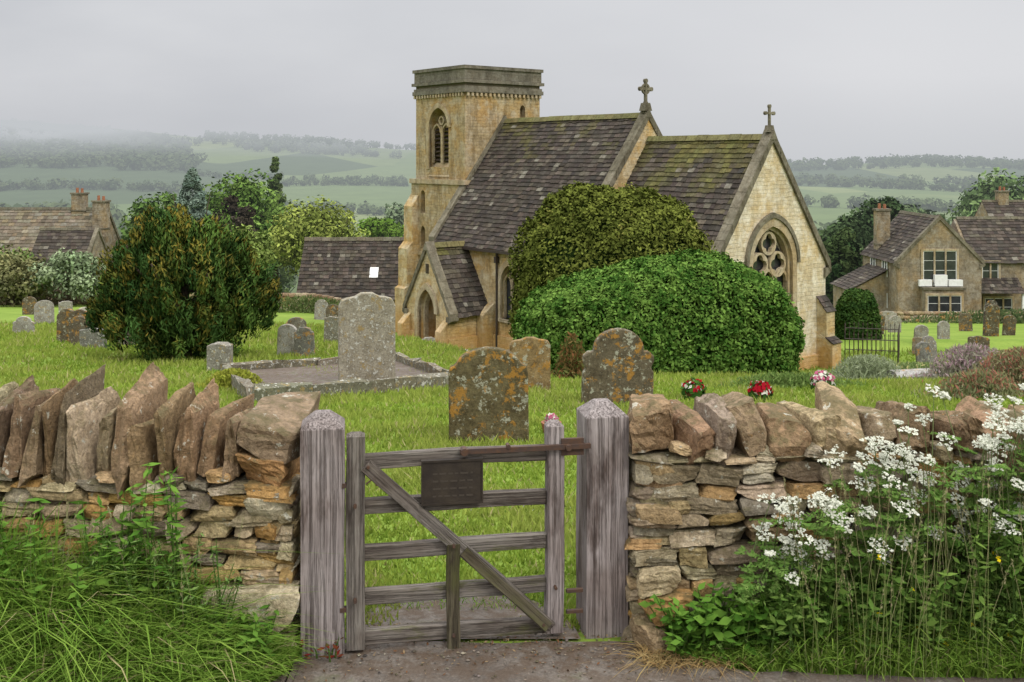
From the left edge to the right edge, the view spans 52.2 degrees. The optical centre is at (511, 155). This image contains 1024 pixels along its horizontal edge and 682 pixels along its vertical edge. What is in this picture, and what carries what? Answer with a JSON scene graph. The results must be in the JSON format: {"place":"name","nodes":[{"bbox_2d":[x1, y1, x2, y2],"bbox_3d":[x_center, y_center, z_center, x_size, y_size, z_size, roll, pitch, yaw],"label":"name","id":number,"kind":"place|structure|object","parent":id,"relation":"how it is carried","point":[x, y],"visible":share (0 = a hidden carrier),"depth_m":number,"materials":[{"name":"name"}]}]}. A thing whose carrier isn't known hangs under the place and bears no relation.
{"place":"outdoors","nodes":[
{"label":"outdoors","id":0,"kind":"place"},
{"bbox_2d":[276,293,340,311],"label":"churchyard wall","id":1,"kind":"structure","parent":0,"point":[290,295],"depth_m":56.37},
{"bbox_2d":[0,120,1023,676],"bbox_3d":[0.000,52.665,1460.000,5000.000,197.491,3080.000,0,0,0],"label":"ground","id":2,"kind":"structure","parent":0,"point":[224,158],"depth_m":702.99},
{"bbox_2d":[0,242,36,279],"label":"garden shrub","id":3,"kind":"object","parent":2,"relation":"on","point":[24,254],"visible":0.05,"depth_m":76.77,"materials":[{"name":"green plant"}]},
{"bbox_2d":[12,316,34,333],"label":"gravestone","id":4,"kind":"object","parent":2,"relation":"on","point":[22,323],"visible":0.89,"depth_m":35.42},
{"bbox_2d":[0,243,53,306],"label":"garden shrub","id":5,"kind":"object","parent":2,"relation":"on","point":[12,286],"visible":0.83,"depth_m":64.24,"materials":[{"name":"green plant"}]},
{"bbox_2d":[22,297,36,314],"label":"gravestone","id":6,"kind":"object","parent":2,"relation":"on","point":[28,303],"visible":0.76,"depth_m":51.94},
{"bbox_2d":[34,300,54,323],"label":"gravestone","id":7,"kind":"object","parent":2,"relation":"on","point":[43,310],"visible":0.78,"depth_m":41.97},
{"bbox_2d":[0,287,98,305],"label":"churchyard shrub","id":8,"kind":"object","parent":2,"relation":"on","point":[55,300],"visible":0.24,"depth_m":67.16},
{"bbox_2d":[0,188,120,284],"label":"stone farmhouse","id":9,"kind":"object","parent":2,"relation":"on","point":[79,224],"visible":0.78,"depth_m":85.75,"materials":[{"name":"stone"}]},
{"bbox_2d":[0,548,121,652],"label":"weeds","id":10,"kind":"object","parent":2,"relation":"on","point":[82,586],"visible":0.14,"depth_m":4.53,"materials":[{"name":"green plant"}]},
{"bbox_2d":[21,248,105,301],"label":"shrub","id":11,"kind":"object","parent":2,"relation":"on","point":[72,275],"visible":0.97,"depth_m":64.52,"materials":[{"name":"green plant"}]},
{"bbox_2d":[56,308,73,341],"bbox_3d":[-13.190,5.206,30.985,0.600,1.350,0.110,2,3,1],"label":"gravestone","id":12,"kind":"object","parent":2,"relation":"on","point":[62,333],"visible":0.53,"depth_m":30.92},
{"bbox_2d":[58,301,72,311],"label":"gravestone","id":13,"kind":"object","parent":2,"relation":"on","point":[62,305],"visible":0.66,"depth_m":47.92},
{"bbox_2d":[70,316,87,344],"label":"gravestone","id":14,"kind":"object","parent":2,"relation":"on","point":[76,324],"visible":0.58,"depth_m":28.96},
{"bbox_2d":[69,309,89,341],"bbox_3d":[-12.411,5.088,30.003,0.600,1.350,0.110,-2,0,5],"label":"gravestone","id":15,"kind":"object","parent":2,"relation":"on","point":[77,312],"visible":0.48,"depth_m":29.96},
{"bbox_2d":[79,328,106,347],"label":"gravestone","id":16,"kind":"object","parent":2,"relation":"on","point":[87,337],"visible":0.29,"depth_m":28.13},
{"bbox_2d":[0,462,192,619],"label":"nettle clump","id":17,"kind":"object","parent":2,"relation":"on","point":[143,524],"visible":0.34,"depth_m":4.73,"materials":[{"name":"green plant"}]},
{"bbox_2d":[0,495,244,629],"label":"seeding grass","id":18,"kind":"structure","parent":2,"relation":"on","point":[214,600],"depth_m":4.71,"materials":[{"name":"green plant"}]},
{"bbox_2d":[0,472,245,534],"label":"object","id":19,"kind":"object","parent":2,"relation":"on","point":[233,531],"depth_m":5.03,"materials":[{"name":"stone"}]},
{"bbox_2d":[0,472,299,642],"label":"coursed stones","id":20,"kind":"object","parent":19,"relation":"on","point":[269,513],"visible":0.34,"depth_m":4.94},
{"bbox_2d":[0,361,320,498],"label":"coping stones","id":21,"kind":"object","parent":20,"relation":"on","point":[85,428],"visible":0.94,"depth_m":4.99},
{"bbox_2d":[118,191,188,240],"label":"oak tree","id":22,"kind":"object","parent":2,"relation":"on","point":[141,206],"visible":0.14,"depth_m":91.13,"materials":[{"name":"green plant"}]},
{"bbox_2d":[83,513,243,642],"bbox_3d":[-1.580,1.994,4.709,0.763,0.716,0.297,0,0,0],"label":"goosegrass clump","id":23,"kind":"object","parent":2,"relation":"on","point":[219,598],"visible":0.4,"depth_m":4.70,"materials":[{"name":"green plant"}]},
{"bbox_2d":[82,202,282,361],"bbox_3d":[-7.848,3.136,25.187,3.837,4.114,3.689,0,0,43],"label":"yew tree","id":24,"kind":"object","parent":2,"relation":"on","point":[139,300],"visible":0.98,"depth_m":24.64,"materials":[{"name":"green plant"}]},
{"bbox_2d":[165,166,211,281],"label":"blue conifer","id":25,"kind":"object","parent":2,"relation":"on","point":[197,202],"visible":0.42,"depth_m":84.56,"materials":[{"name":"green plant"}]},
{"bbox_2d":[0,479,380,681],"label":"verge grass","id":26,"kind":"structure","parent":2,"relation":"on","point":[44,649],"depth_m":4.50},
{"bbox_2d":[127,602,288,681],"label":"weeds","id":27,"kind":"object","parent":2,"relation":"on","point":[260,639],"visible":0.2,"depth_m":4.64,"materials":[{"name":"green plant"}]},
{"bbox_2d":[207,342,232,370],"bbox_3d":[-6.150,4.406,22.000,0.470,0.930,0.300,0,0,6],"label":"gravestone","id":28,"kind":"object","parent":2,"relation":"on","point":[218,353],"visible":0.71,"depth_m":21.86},
{"bbox_2d":[180,367,264,388],"bbox_3d":[-4.974,4.044,18.855,1.802,0.506,1.426,0,0,0],"label":"yellow shrub","id":29,"kind":"object","parent":2,"relation":"on","point":[222,378],"visible":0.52,"depth_m":18.63,"materials":[{"name":"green plant"}]},
{"bbox_2d":[211,195,258,239],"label":"copper beech","id":30,"kind":"object","parent":2,"relation":"on","point":[245,218],"visible":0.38,"depth_m":87.62,"materials":[{"name":"purple plant"}]},
{"bbox_2d":[190,168,292,269],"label":"ash tree","id":31,"kind":"object","parent":2,"relation":"on","point":[245,190],"visible":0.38,"depth_m":94.39,"materials":[{"name":"green plant"}]},
{"bbox_2d":[219,224,276,271],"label":"hazel tree","id":32,"kind":"object","parent":2,"relation":"on","point":[260,244],"visible":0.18,"depth_m":73.74,"materials":[{"name":"green plant"}]},
{"bbox_2d":[267,156,297,292],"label":"column tree","id":33,"kind":"object","parent":2,"relation":"on","point":[276,178],"visible":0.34,"depth_m":109.75,"materials":[{"name":"green plant"}]},
{"bbox_2d":[277,324,296,354],"bbox_3d":[-5.590,4.745,25.985,0.500,1.130,0.110,3,4,9],"label":"gravestone","id":34,"kind":"object","parent":2,"relation":"on","point":[285,338],"visible":0.64,"depth_m":25.92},
{"bbox_2d":[286,317,306,328],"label":"gravestone","id":35,"kind":"object","parent":2,"relation":"on","point":[297,322],"visible":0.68,"depth_m":30.96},
{"bbox_2d":[258,295,340,313],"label":"churchyard shrub","id":36,"kind":"object","parent":2,"relation":"on","point":[303,308],"visible":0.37,"depth_m":54.28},
{"bbox_2d":[294,327,314,355],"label":"gravestone","id":37,"kind":"object","parent":2,"relation":"on","point":[304,341],"visible":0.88,"depth_m":25.43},
{"bbox_2d":[255,195,375,275],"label":"willow tree","id":38,"kind":"object","parent":2,"relation":"on","point":[312,221],"visible":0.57,"depth_m":84.21,"materials":[{"name":"green plant"}]},
{"bbox_2d":[314,300,327,319],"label":"gravestone","id":39,"kind":"object","parent":2,"relation":"on","point":[320,309],"visible":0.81,"depth_m":46.97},
{"bbox_2d":[324,316,337,341],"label":"gravestone","id":40,"kind":"object","parent":2,"relation":"on","point":[331,328],"visible":0.42,"depth_m":30.95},
{"bbox_2d":[326,304,337,316],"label":"gravestone","id":41,"kind":"object","parent":2,"relation":"on","point":[331,309],"visible":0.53,"depth_m":43.96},
{"bbox_2d":[220,351,448,400],"bbox_3d":[-3.254,4.171,19.679,4.154,1.347,7.120,0,0,-21],"label":"kerbed grave plot","id":42,"kind":"object","parent":2,"relation":"on","point":[290,371],"visible":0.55,"depth_m":19.08,"materials":[{"name":"stone"},{"name":"gravel"}]},
{"bbox_2d":[338,292,394,379],"bbox_3d":[-2.640,3.525,19.000,1.020,2.070,0.200,0,0,-14],"label":"gravestone","id":43,"kind":"object","parent":42,"relation":"on","point":[366,335],"visible":0.73,"depth_m":18.90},
{"bbox_2d":[296,237,403,302],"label":"roof","id":44,"kind":"structure","parent":2,"relation":"on","point":[342,267],"depth_m":61.21,"materials":[{"name":"stone"}]},
{"bbox_2d":[355,216,403,236],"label":"maple tree","id":45,"kind":"object","parent":2,"relation":"on","point":[377,227],"visible":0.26,"depth_m":97.19,"materials":[{"name":"green plant"}]},
{"bbox_2d":[381,201,403,236],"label":"oak tree","id":46,"kind":"object","parent":2,"relation":"on","point":[397,214],"visible":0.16,"depth_m":138.85,"materials":[{"name":"green plant"}]},
{"bbox_2d":[200,565,694,654],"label":"wall end quoins","id":47,"kind":"object","parent":2,"relation":"on","point":[663,581],"depth_m":4.88,"materials":[{"name":"stone"}]},
{"bbox_2d":[366,579,574,609],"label":"path edge tufts","id":48,"kind":"object","parent":2,"relation":"on","point":[541,599],"visible":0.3,"depth_m":5.55,"materials":[{"name":"green plant"}]},
{"bbox_2d":[364,595,580,638],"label":"gravel path","id":49,"kind":"structure","parent":2,"relation":"on","point":[435,613],"depth_m":5.39,"materials":[{"name":"gravel"}]},
{"bbox_2d":[448,347,528,442],"bbox_3d":[-0.253,2.757,11.300,0.860,1.370,0.130,-1,0,-5],"label":"gravestone","id":50,"kind":"object","parent":2,"relation":"on","point":[488,390],"visible":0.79,"depth_m":11.23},
{"bbox_2d":[0,320,1023,631],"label":"lawn grass","id":51,"kind":"structure","parent":2,"relation":"on","point":[432,430],"depth_m":15.55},
{"bbox_2d":[0,117,1023,292],"bbox_3d":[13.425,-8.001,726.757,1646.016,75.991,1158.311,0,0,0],"label":"distant trees","id":52,"kind":"object","parent":2,"relation":"on","point":[62,144],"visible":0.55,"depth_m":910.32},
{"bbox_2d":[510,337,549,390],"bbox_3d":[0.310,3.760,18.000,0.700,1.270,0.120,0,0,-6],"label":"gravestone","id":53,"kind":"object","parent":2,"relation":"on","point":[532,354],"visible":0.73,"depth_m":17.95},
{"bbox_2d":[541,413,560,432],"bbox_3d":[0.450,3.077,12.000,0.232,0.246,0.232,0,0,0],"label":"flower pot","id":54,"kind":"object","parent":2,"relation":"on","point":[550,416],"visible":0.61,"depth_m":11.97,"materials":[{"name":"ceramic"}]},
{"bbox_2d":[550,331,584,378],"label":"rose shrub","id":55,"kind":"object","parent":2,"relation":"on","point":[568,352],"visible":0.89,"depth_m":21.91,"materials":[{"name":"brown plant"}]},
{"bbox_2d":[575,398,629,638],"bbox_3d":[0.445,1.919,5.170,0.224,1.422,0.224,0,0,-9],"label":"gate post","id":56,"kind":"object","parent":2,"relation":"on","point":[602,520],"visible":0.78,"depth_m":5.07,"materials":[{"name":"grey wood"}]},
{"bbox_2d":[505,180,716,339],"bbox_3d":[3.154,4.156,32.322,6.809,6.836,4.929,0,0,0],"label":"rounded yew bush","id":57,"kind":"object","parent":2,"relation":"on","point":[579,226],"visible":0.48,"depth_m":30.89,"materials":[{"name":"green plant"}]},
{"bbox_2d":[581,328,653,403],"bbox_3d":[1.568,3.297,15.501,1.070,1.470,0.140,1,0,-9],"label":"gravestone","id":58,"kind":"object","parent":2,"relation":"on","point":[618,363],"visible":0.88,"depth_m":15.43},
{"bbox_2d":[395,64,842,370],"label":"stone church","id":59,"kind":"structure","parent":2,"relation":"on","point":[498,158],"depth_m":42.86,"materials":[{"name":"stone"}]},
{"bbox_2d":[414,264,438,337],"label":"porch doorway","id":60,"kind":"structure","parent":59,"relation":"in","point":[431,294],"depth_m":43.78,"materials":[{"name":"stone"}]},
{"bbox_2d":[498,259,517,323],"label":"side windows","id":61,"kind":"structure","parent":59,"relation":"in","point":[510,284],"depth_m":42.59,"materials":[{"name":"stone"}]},
{"bbox_2d":[744,212,800,312],"bbox_3d":[9.055,4.035,36.772,3.000,4.090,0.450,0,0,-38],"label":"east window","id":62,"kind":"structure","parent":59,"relation":"in","point":[762,253],"depth_m":37.01,"materials":[{"name":"stone"}]},
{"bbox_2d":[512,247,805,373],"bbox_3d":[3.795,4.447,27.190,7.606,4.101,4.392,0,0,0],"label":"clipped hedge","id":63,"kind":"object","parent":2,"relation":"on","point":[692,310],"visible":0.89,"depth_m":25.54,"materials":[{"name":"green plant"}]},
{"bbox_2d":[574,639,766,681],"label":"dry grass tuft","id":64,"kind":"object","parent":2,"relation":"on","point":[655,659],"visible":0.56,"depth_m":4.77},
{"bbox_2d":[680,377,706,399],"bbox_3d":[2.854,3.699,16.410,0.438,0.446,0.425,0,0,0],"label":"flower bouquet","id":65,"kind":"object","parent":2,"relation":"on","point":[693,387],"visible":0.84,"depth_m":16.30,"materials":[{"name":"plant"}]},
{"bbox_2d":[639,582,850,660],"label":"ivy weeds","id":66,"kind":"object","parent":2,"relation":"on","point":[711,618],"visible":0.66,"depth_m":4.81,"materials":[{"name":"green plant"}]},
{"bbox_2d":[747,380,773,401],"bbox_3d":[3.839,3.684,16.193,0.416,0.441,0.423,0,0,0],"label":"flower bouquet","id":67,"kind":"object","parent":2,"relation":"on","point":[759,388],"visible":0.85,"depth_m":16.09,"materials":[{"name":"plant"}]},
{"bbox_2d":[712,371,880,388],"bbox_3d":[4.982,4.134,19.103,3.838,0.508,1.706,0,0,0],"label":"garden shrub","id":68,"kind":"object","parent":2,"relation":"on","point":[784,379],"visible":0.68,"depth_m":18.84,"materials":[{"name":"green plant"}]},
{"bbox_2d":[810,370,834,388],"bbox_3d":[5.348,3.930,18.022,0.438,0.493,0.462,0,0,0],"label":"flower bouquet","id":69,"kind":"object","parent":2,"relation":"on","point":[823,375],"visible":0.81,"depth_m":17.89,"materials":[{"name":"plant"}]},
{"bbox_2d":[823,226,862,304],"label":"yew tree","id":70,"kind":"object","parent":2,"relation":"on","point":[843,252],"visible":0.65,"depth_m":85.06,"materials":[{"name":"green plant"}]},
{"bbox_2d":[817,214,873,266],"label":"cypress tree","id":71,"kind":"object","parent":2,"relation":"on","point":[860,229],"visible":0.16,"depth_m":91.01,"materials":[{"name":"green plant"}]},
{"bbox_2d":[696,472,1007,561],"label":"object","id":72,"kind":"object","parent":2,"relation":"on","point":[744,535],"depth_m":5.15,"materials":[{"name":"stone"}]},
{"bbox_2d":[620,444,1023,640],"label":"coursed stones","id":73,"kind":"object","parent":72,"relation":"on","point":[669,503],"visible":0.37,"depth_m":5.05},
{"bbox_2d":[627,381,1023,468],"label":"coping stones","id":74,"kind":"object","parent":73,"relation":"on","point":[715,428],"visible":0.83,"depth_m":5.10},
{"bbox_2d":[681,572,1023,681],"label":"verge grass","id":75,"kind":"structure","parent":2,"relation":"on","point":[960,664],"depth_m":4.71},
{"bbox_2d":[855,551,1012,646],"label":"buttercups","id":76,"kind":"object","parent":75,"relation":"on","point":[997,557],"visible":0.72,"depth_m":4.74,"materials":[{"name":"yellow plant"}]},
{"bbox_2d":[835,287,882,339],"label":"dark hedge","id":77,"kind":"object","parent":2,"relation":"on","point":[855,305],"visible":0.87,"depth_m":45.34,"materials":[{"name":"green plant"}]},
{"bbox_2d":[806,353,922,379],"bbox_3d":[7.384,4.430,21.528,2.609,0.780,1.859,0,0,0],"label":"grey santolina bush","id":78,"kind":"object","parent":2,"relation":"on","point":[858,366],"visible":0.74,"depth_m":21.31,"materials":[{"name":"green plant"}]},
{"bbox_2d":[716,383,1023,662],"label":"cow parsley","id":79,"kind":"object","parent":2,"relation":"on","point":[777,567],"visible":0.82,"depth_m":4.82,"materials":[{"name":"white plant"}]},
{"bbox_2d":[844,322,899,362],"bbox_3d":[13.751,7.268,39.798,2.074,1.521,3.219,0,0,18],"label":"iron railing","id":80,"kind":"object","parent":2,"relation":"on","point":[885,340],"visible":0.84,"depth_m":39.13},
{"bbox_2d":[846,195,906,241],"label":"cypress tree","id":81,"kind":"object","parent":2,"relation":"on","point":[866,216],"visible":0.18,"depth_m":95.61,"materials":[{"name":"green plant"}]},
{"bbox_2d":[733,478,1023,669],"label":"hedge weeds","id":82,"kind":"object","parent":2,"relation":"on","point":[932,621],"visible":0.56,"depth_m":4.74,"materials":[{"name":"green plant"}]},
{"bbox_2d":[882,311,896,328],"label":"gravestone","id":83,"kind":"object","parent":2,"relation":"on","point":[887,314],"visible":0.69,"depth_m":60.00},
{"bbox_2d":[826,361,952,374],"bbox_3d":[9.694,5.247,25.064,6.989,0.800,3.276,0,0,0],"label":"garden shrub","id":84,"kind":"object","parent":2,"relation":"on","point":[912,365],"visible":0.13,"depth_m":24.71,"materials":[{"name":"green plant"}]},
{"bbox_2d":[888,315,900,331],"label":"gravestone","id":85,"kind":"object","parent":2,"relation":"on","point":[893,320],"visible":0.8,"depth_m":55.91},
{"bbox_2d":[783,459,1023,680],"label":"seeding grass","id":86,"kind":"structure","parent":2,"relation":"on","point":[916,545],"depth_m":4.69,"materials":[{"name":"green plant"}]},
{"bbox_2d":[884,368,943,379],"bbox_3d":[8.200,4.677,21.300,1.020,0.620,0.520,0,0,-11],"label":"chest tomb","id":87,"kind":"object","parent":2,"relation":"on","point":[908,372],"visible":0.23,"depth_m":21.15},
{"bbox_2d":[911,337,922,354],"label":"gravestone","id":88,"kind":"object","parent":2,"relation":"on","point":[915,340],"visible":0.35,"depth_m":41.02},
{"bbox_2d":[913,325,928,337],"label":"gravestone","id":89,"kind":"object","parent":2,"relation":"on","point":[921,330],"visible":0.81,"depth_m":43.91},
{"bbox_2d":[898,202,945,218],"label":"beech tree","id":90,"kind":"object","parent":2,"relation":"on","point":[914,208],"visible":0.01,"depth_m":138.65,"materials":[{"name":"green plant"}]},
{"bbox_2d":[915,342,930,362],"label":"gravestone","id":91,"kind":"object","parent":2,"relation":"on","point":[922,352],"visible":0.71,"depth_m":36.94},
{"bbox_2d":[829,203,1023,311],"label":"stone cottage","id":92,"kind":"structure","parent":2,"relation":"on","point":[915,261],"depth_m":76.40,"materials":[{"name":"stone"}]},
{"bbox_2d":[921,336,937,361],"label":"gravestone","id":93,"kind":"object","parent":2,"relation":"on","point":[930,341],"visible":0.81,"depth_m":38.02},
{"bbox_2d":[937,321,949,338],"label":"gravestone","id":94,"kind":"object","parent":2,"relation":"on","point":[943,329],"visible":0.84,"depth_m":45.93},
{"bbox_2d":[879,311,1023,321],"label":"garden wall","id":95,"kind":"structure","parent":2,"relation":"on","point":[906,316],"depth_m":71.47,"materials":[{"name":"stone"}]},
{"bbox_2d":[903,341,1007,380],"bbox_3d":[8.986,4.147,20.455,3.056,1.037,2.434,0,0,0],"label":"lavender bush","id":96,"kind":"object","parent":2,"relation":"on","point":[964,360],"visible":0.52,"depth_m":20.34,"materials":[{"name":"purple plant"}]},
{"bbox_2d":[901,307,1023,323],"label":"churchyard shrub","id":97,"kind":"object","parent":2,"relation":"on","point":[1003,313],"visible":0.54,"depth_m":69.87,"materials":[{"name":"green plant"}]},
{"bbox_2d":[958,313,972,330],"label":"gravestone","id":98,"kind":"object","parent":2,"relation":"on","point":[965,321],"visible":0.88,"depth_m":57.98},
{"bbox_2d":[911,367,1023,399],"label":"red sedum bush","id":99,"kind":"object","parent":2,"relation":"on","point":[968,384],"visible":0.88,"depth_m":16.43,"materials":[{"name":"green plant"}]},
{"bbox_2d":[920,345,1023,392],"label":"red sedum bush","id":100,"kind":"object","parent":2,"relation":"on","point":[1015,367],"visible":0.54,"depth_m":17.48,"materials":[{"name":"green plant"}]},
{"bbox_2d":[967,336,989,349],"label":"gravestone","id":101,"kind":"object","parent":2,"relation":"on","point":[981,340],"visible":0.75,"depth_m":40.95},
{"bbox_2d":[942,167,1023,223],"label":"beech tree","id":102,"kind":"object","parent":2,"relation":"on","point":[972,199],"visible":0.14,"depth_m":126.99,"materials":[{"name":"green plant"}]},
{"bbox_2d":[982,300,998,335],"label":"gravestone","id":103,"kind":"object","parent":2,"relation":"on","point":[989,302],"visible":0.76,"depth_m":50.04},
{"bbox_2d":[985,304,999,335],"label":"gravestone","id":104,"kind":"object","parent":2,"relation":"on","point":[992,321],"visible":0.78,"depth_m":48.89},
{"bbox_2d":[974,186,1023,215],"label":"stone house","id":105,"kind":"structure","parent":2,"relation":"on","point":[1001,204],"depth_m":104.04,"materials":[{"name":"stone"}]},
{"bbox_2d":[1002,315,1015,334],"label":"gravestone","id":106,"kind":"object","parent":2,"relation":"on","point":[1009,325],"visible":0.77,"depth_m":50.41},
{"bbox_2d":[0,0,1023,164],"label":"sky","id":107,"kind":"structure","parent":0,"point":[843,79],"materials":[{"name":"grey"}]},
{"bbox_2d":[273,641,1023,681],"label":"road","id":108,"kind":"structure","parent":0,"point":[461,671],"depth_m":4.74,"materials":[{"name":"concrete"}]},
{"bbox_2d":[296,637,343,661],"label":"weeds","id":109,"kind":"object","parent":108,"relation":"on","point":[328,647],"visible":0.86,"depth_m":4.83,"materials":[{"name":"green plant"}]},
{"bbox_2d":[299,409,344,656],"bbox_3d":[-0.898,1.921,4.960,0.214,1.417,0.214,0,0,-8],"label":"gate post","id":110,"kind":"object","parent":108,"relation":"on","point":[322,498],"visible":0.93,"depth_m":4.86,"materials":[{"name":"grey wood"}]},
{"bbox_2d":[340,419,590,650],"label":"wooden gate","id":111,"kind":"structure","parent":110,"relation":"attached to","point":[451,478],"depth_m":4.94,"materials":[{"name":"grey wood"}]},
{"bbox_2d":[303,621,721,680],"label":"fallen leaves","id":112,"kind":"object","parent":108,"relation":"on","point":[504,653],"visible":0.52,"depth_m":4.87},
{"bbox_2d":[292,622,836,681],"bbox_3d":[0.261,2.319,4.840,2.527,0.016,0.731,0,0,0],"label":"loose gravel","id":113,"kind":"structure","parent":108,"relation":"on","point":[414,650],"depth_m":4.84,"materials":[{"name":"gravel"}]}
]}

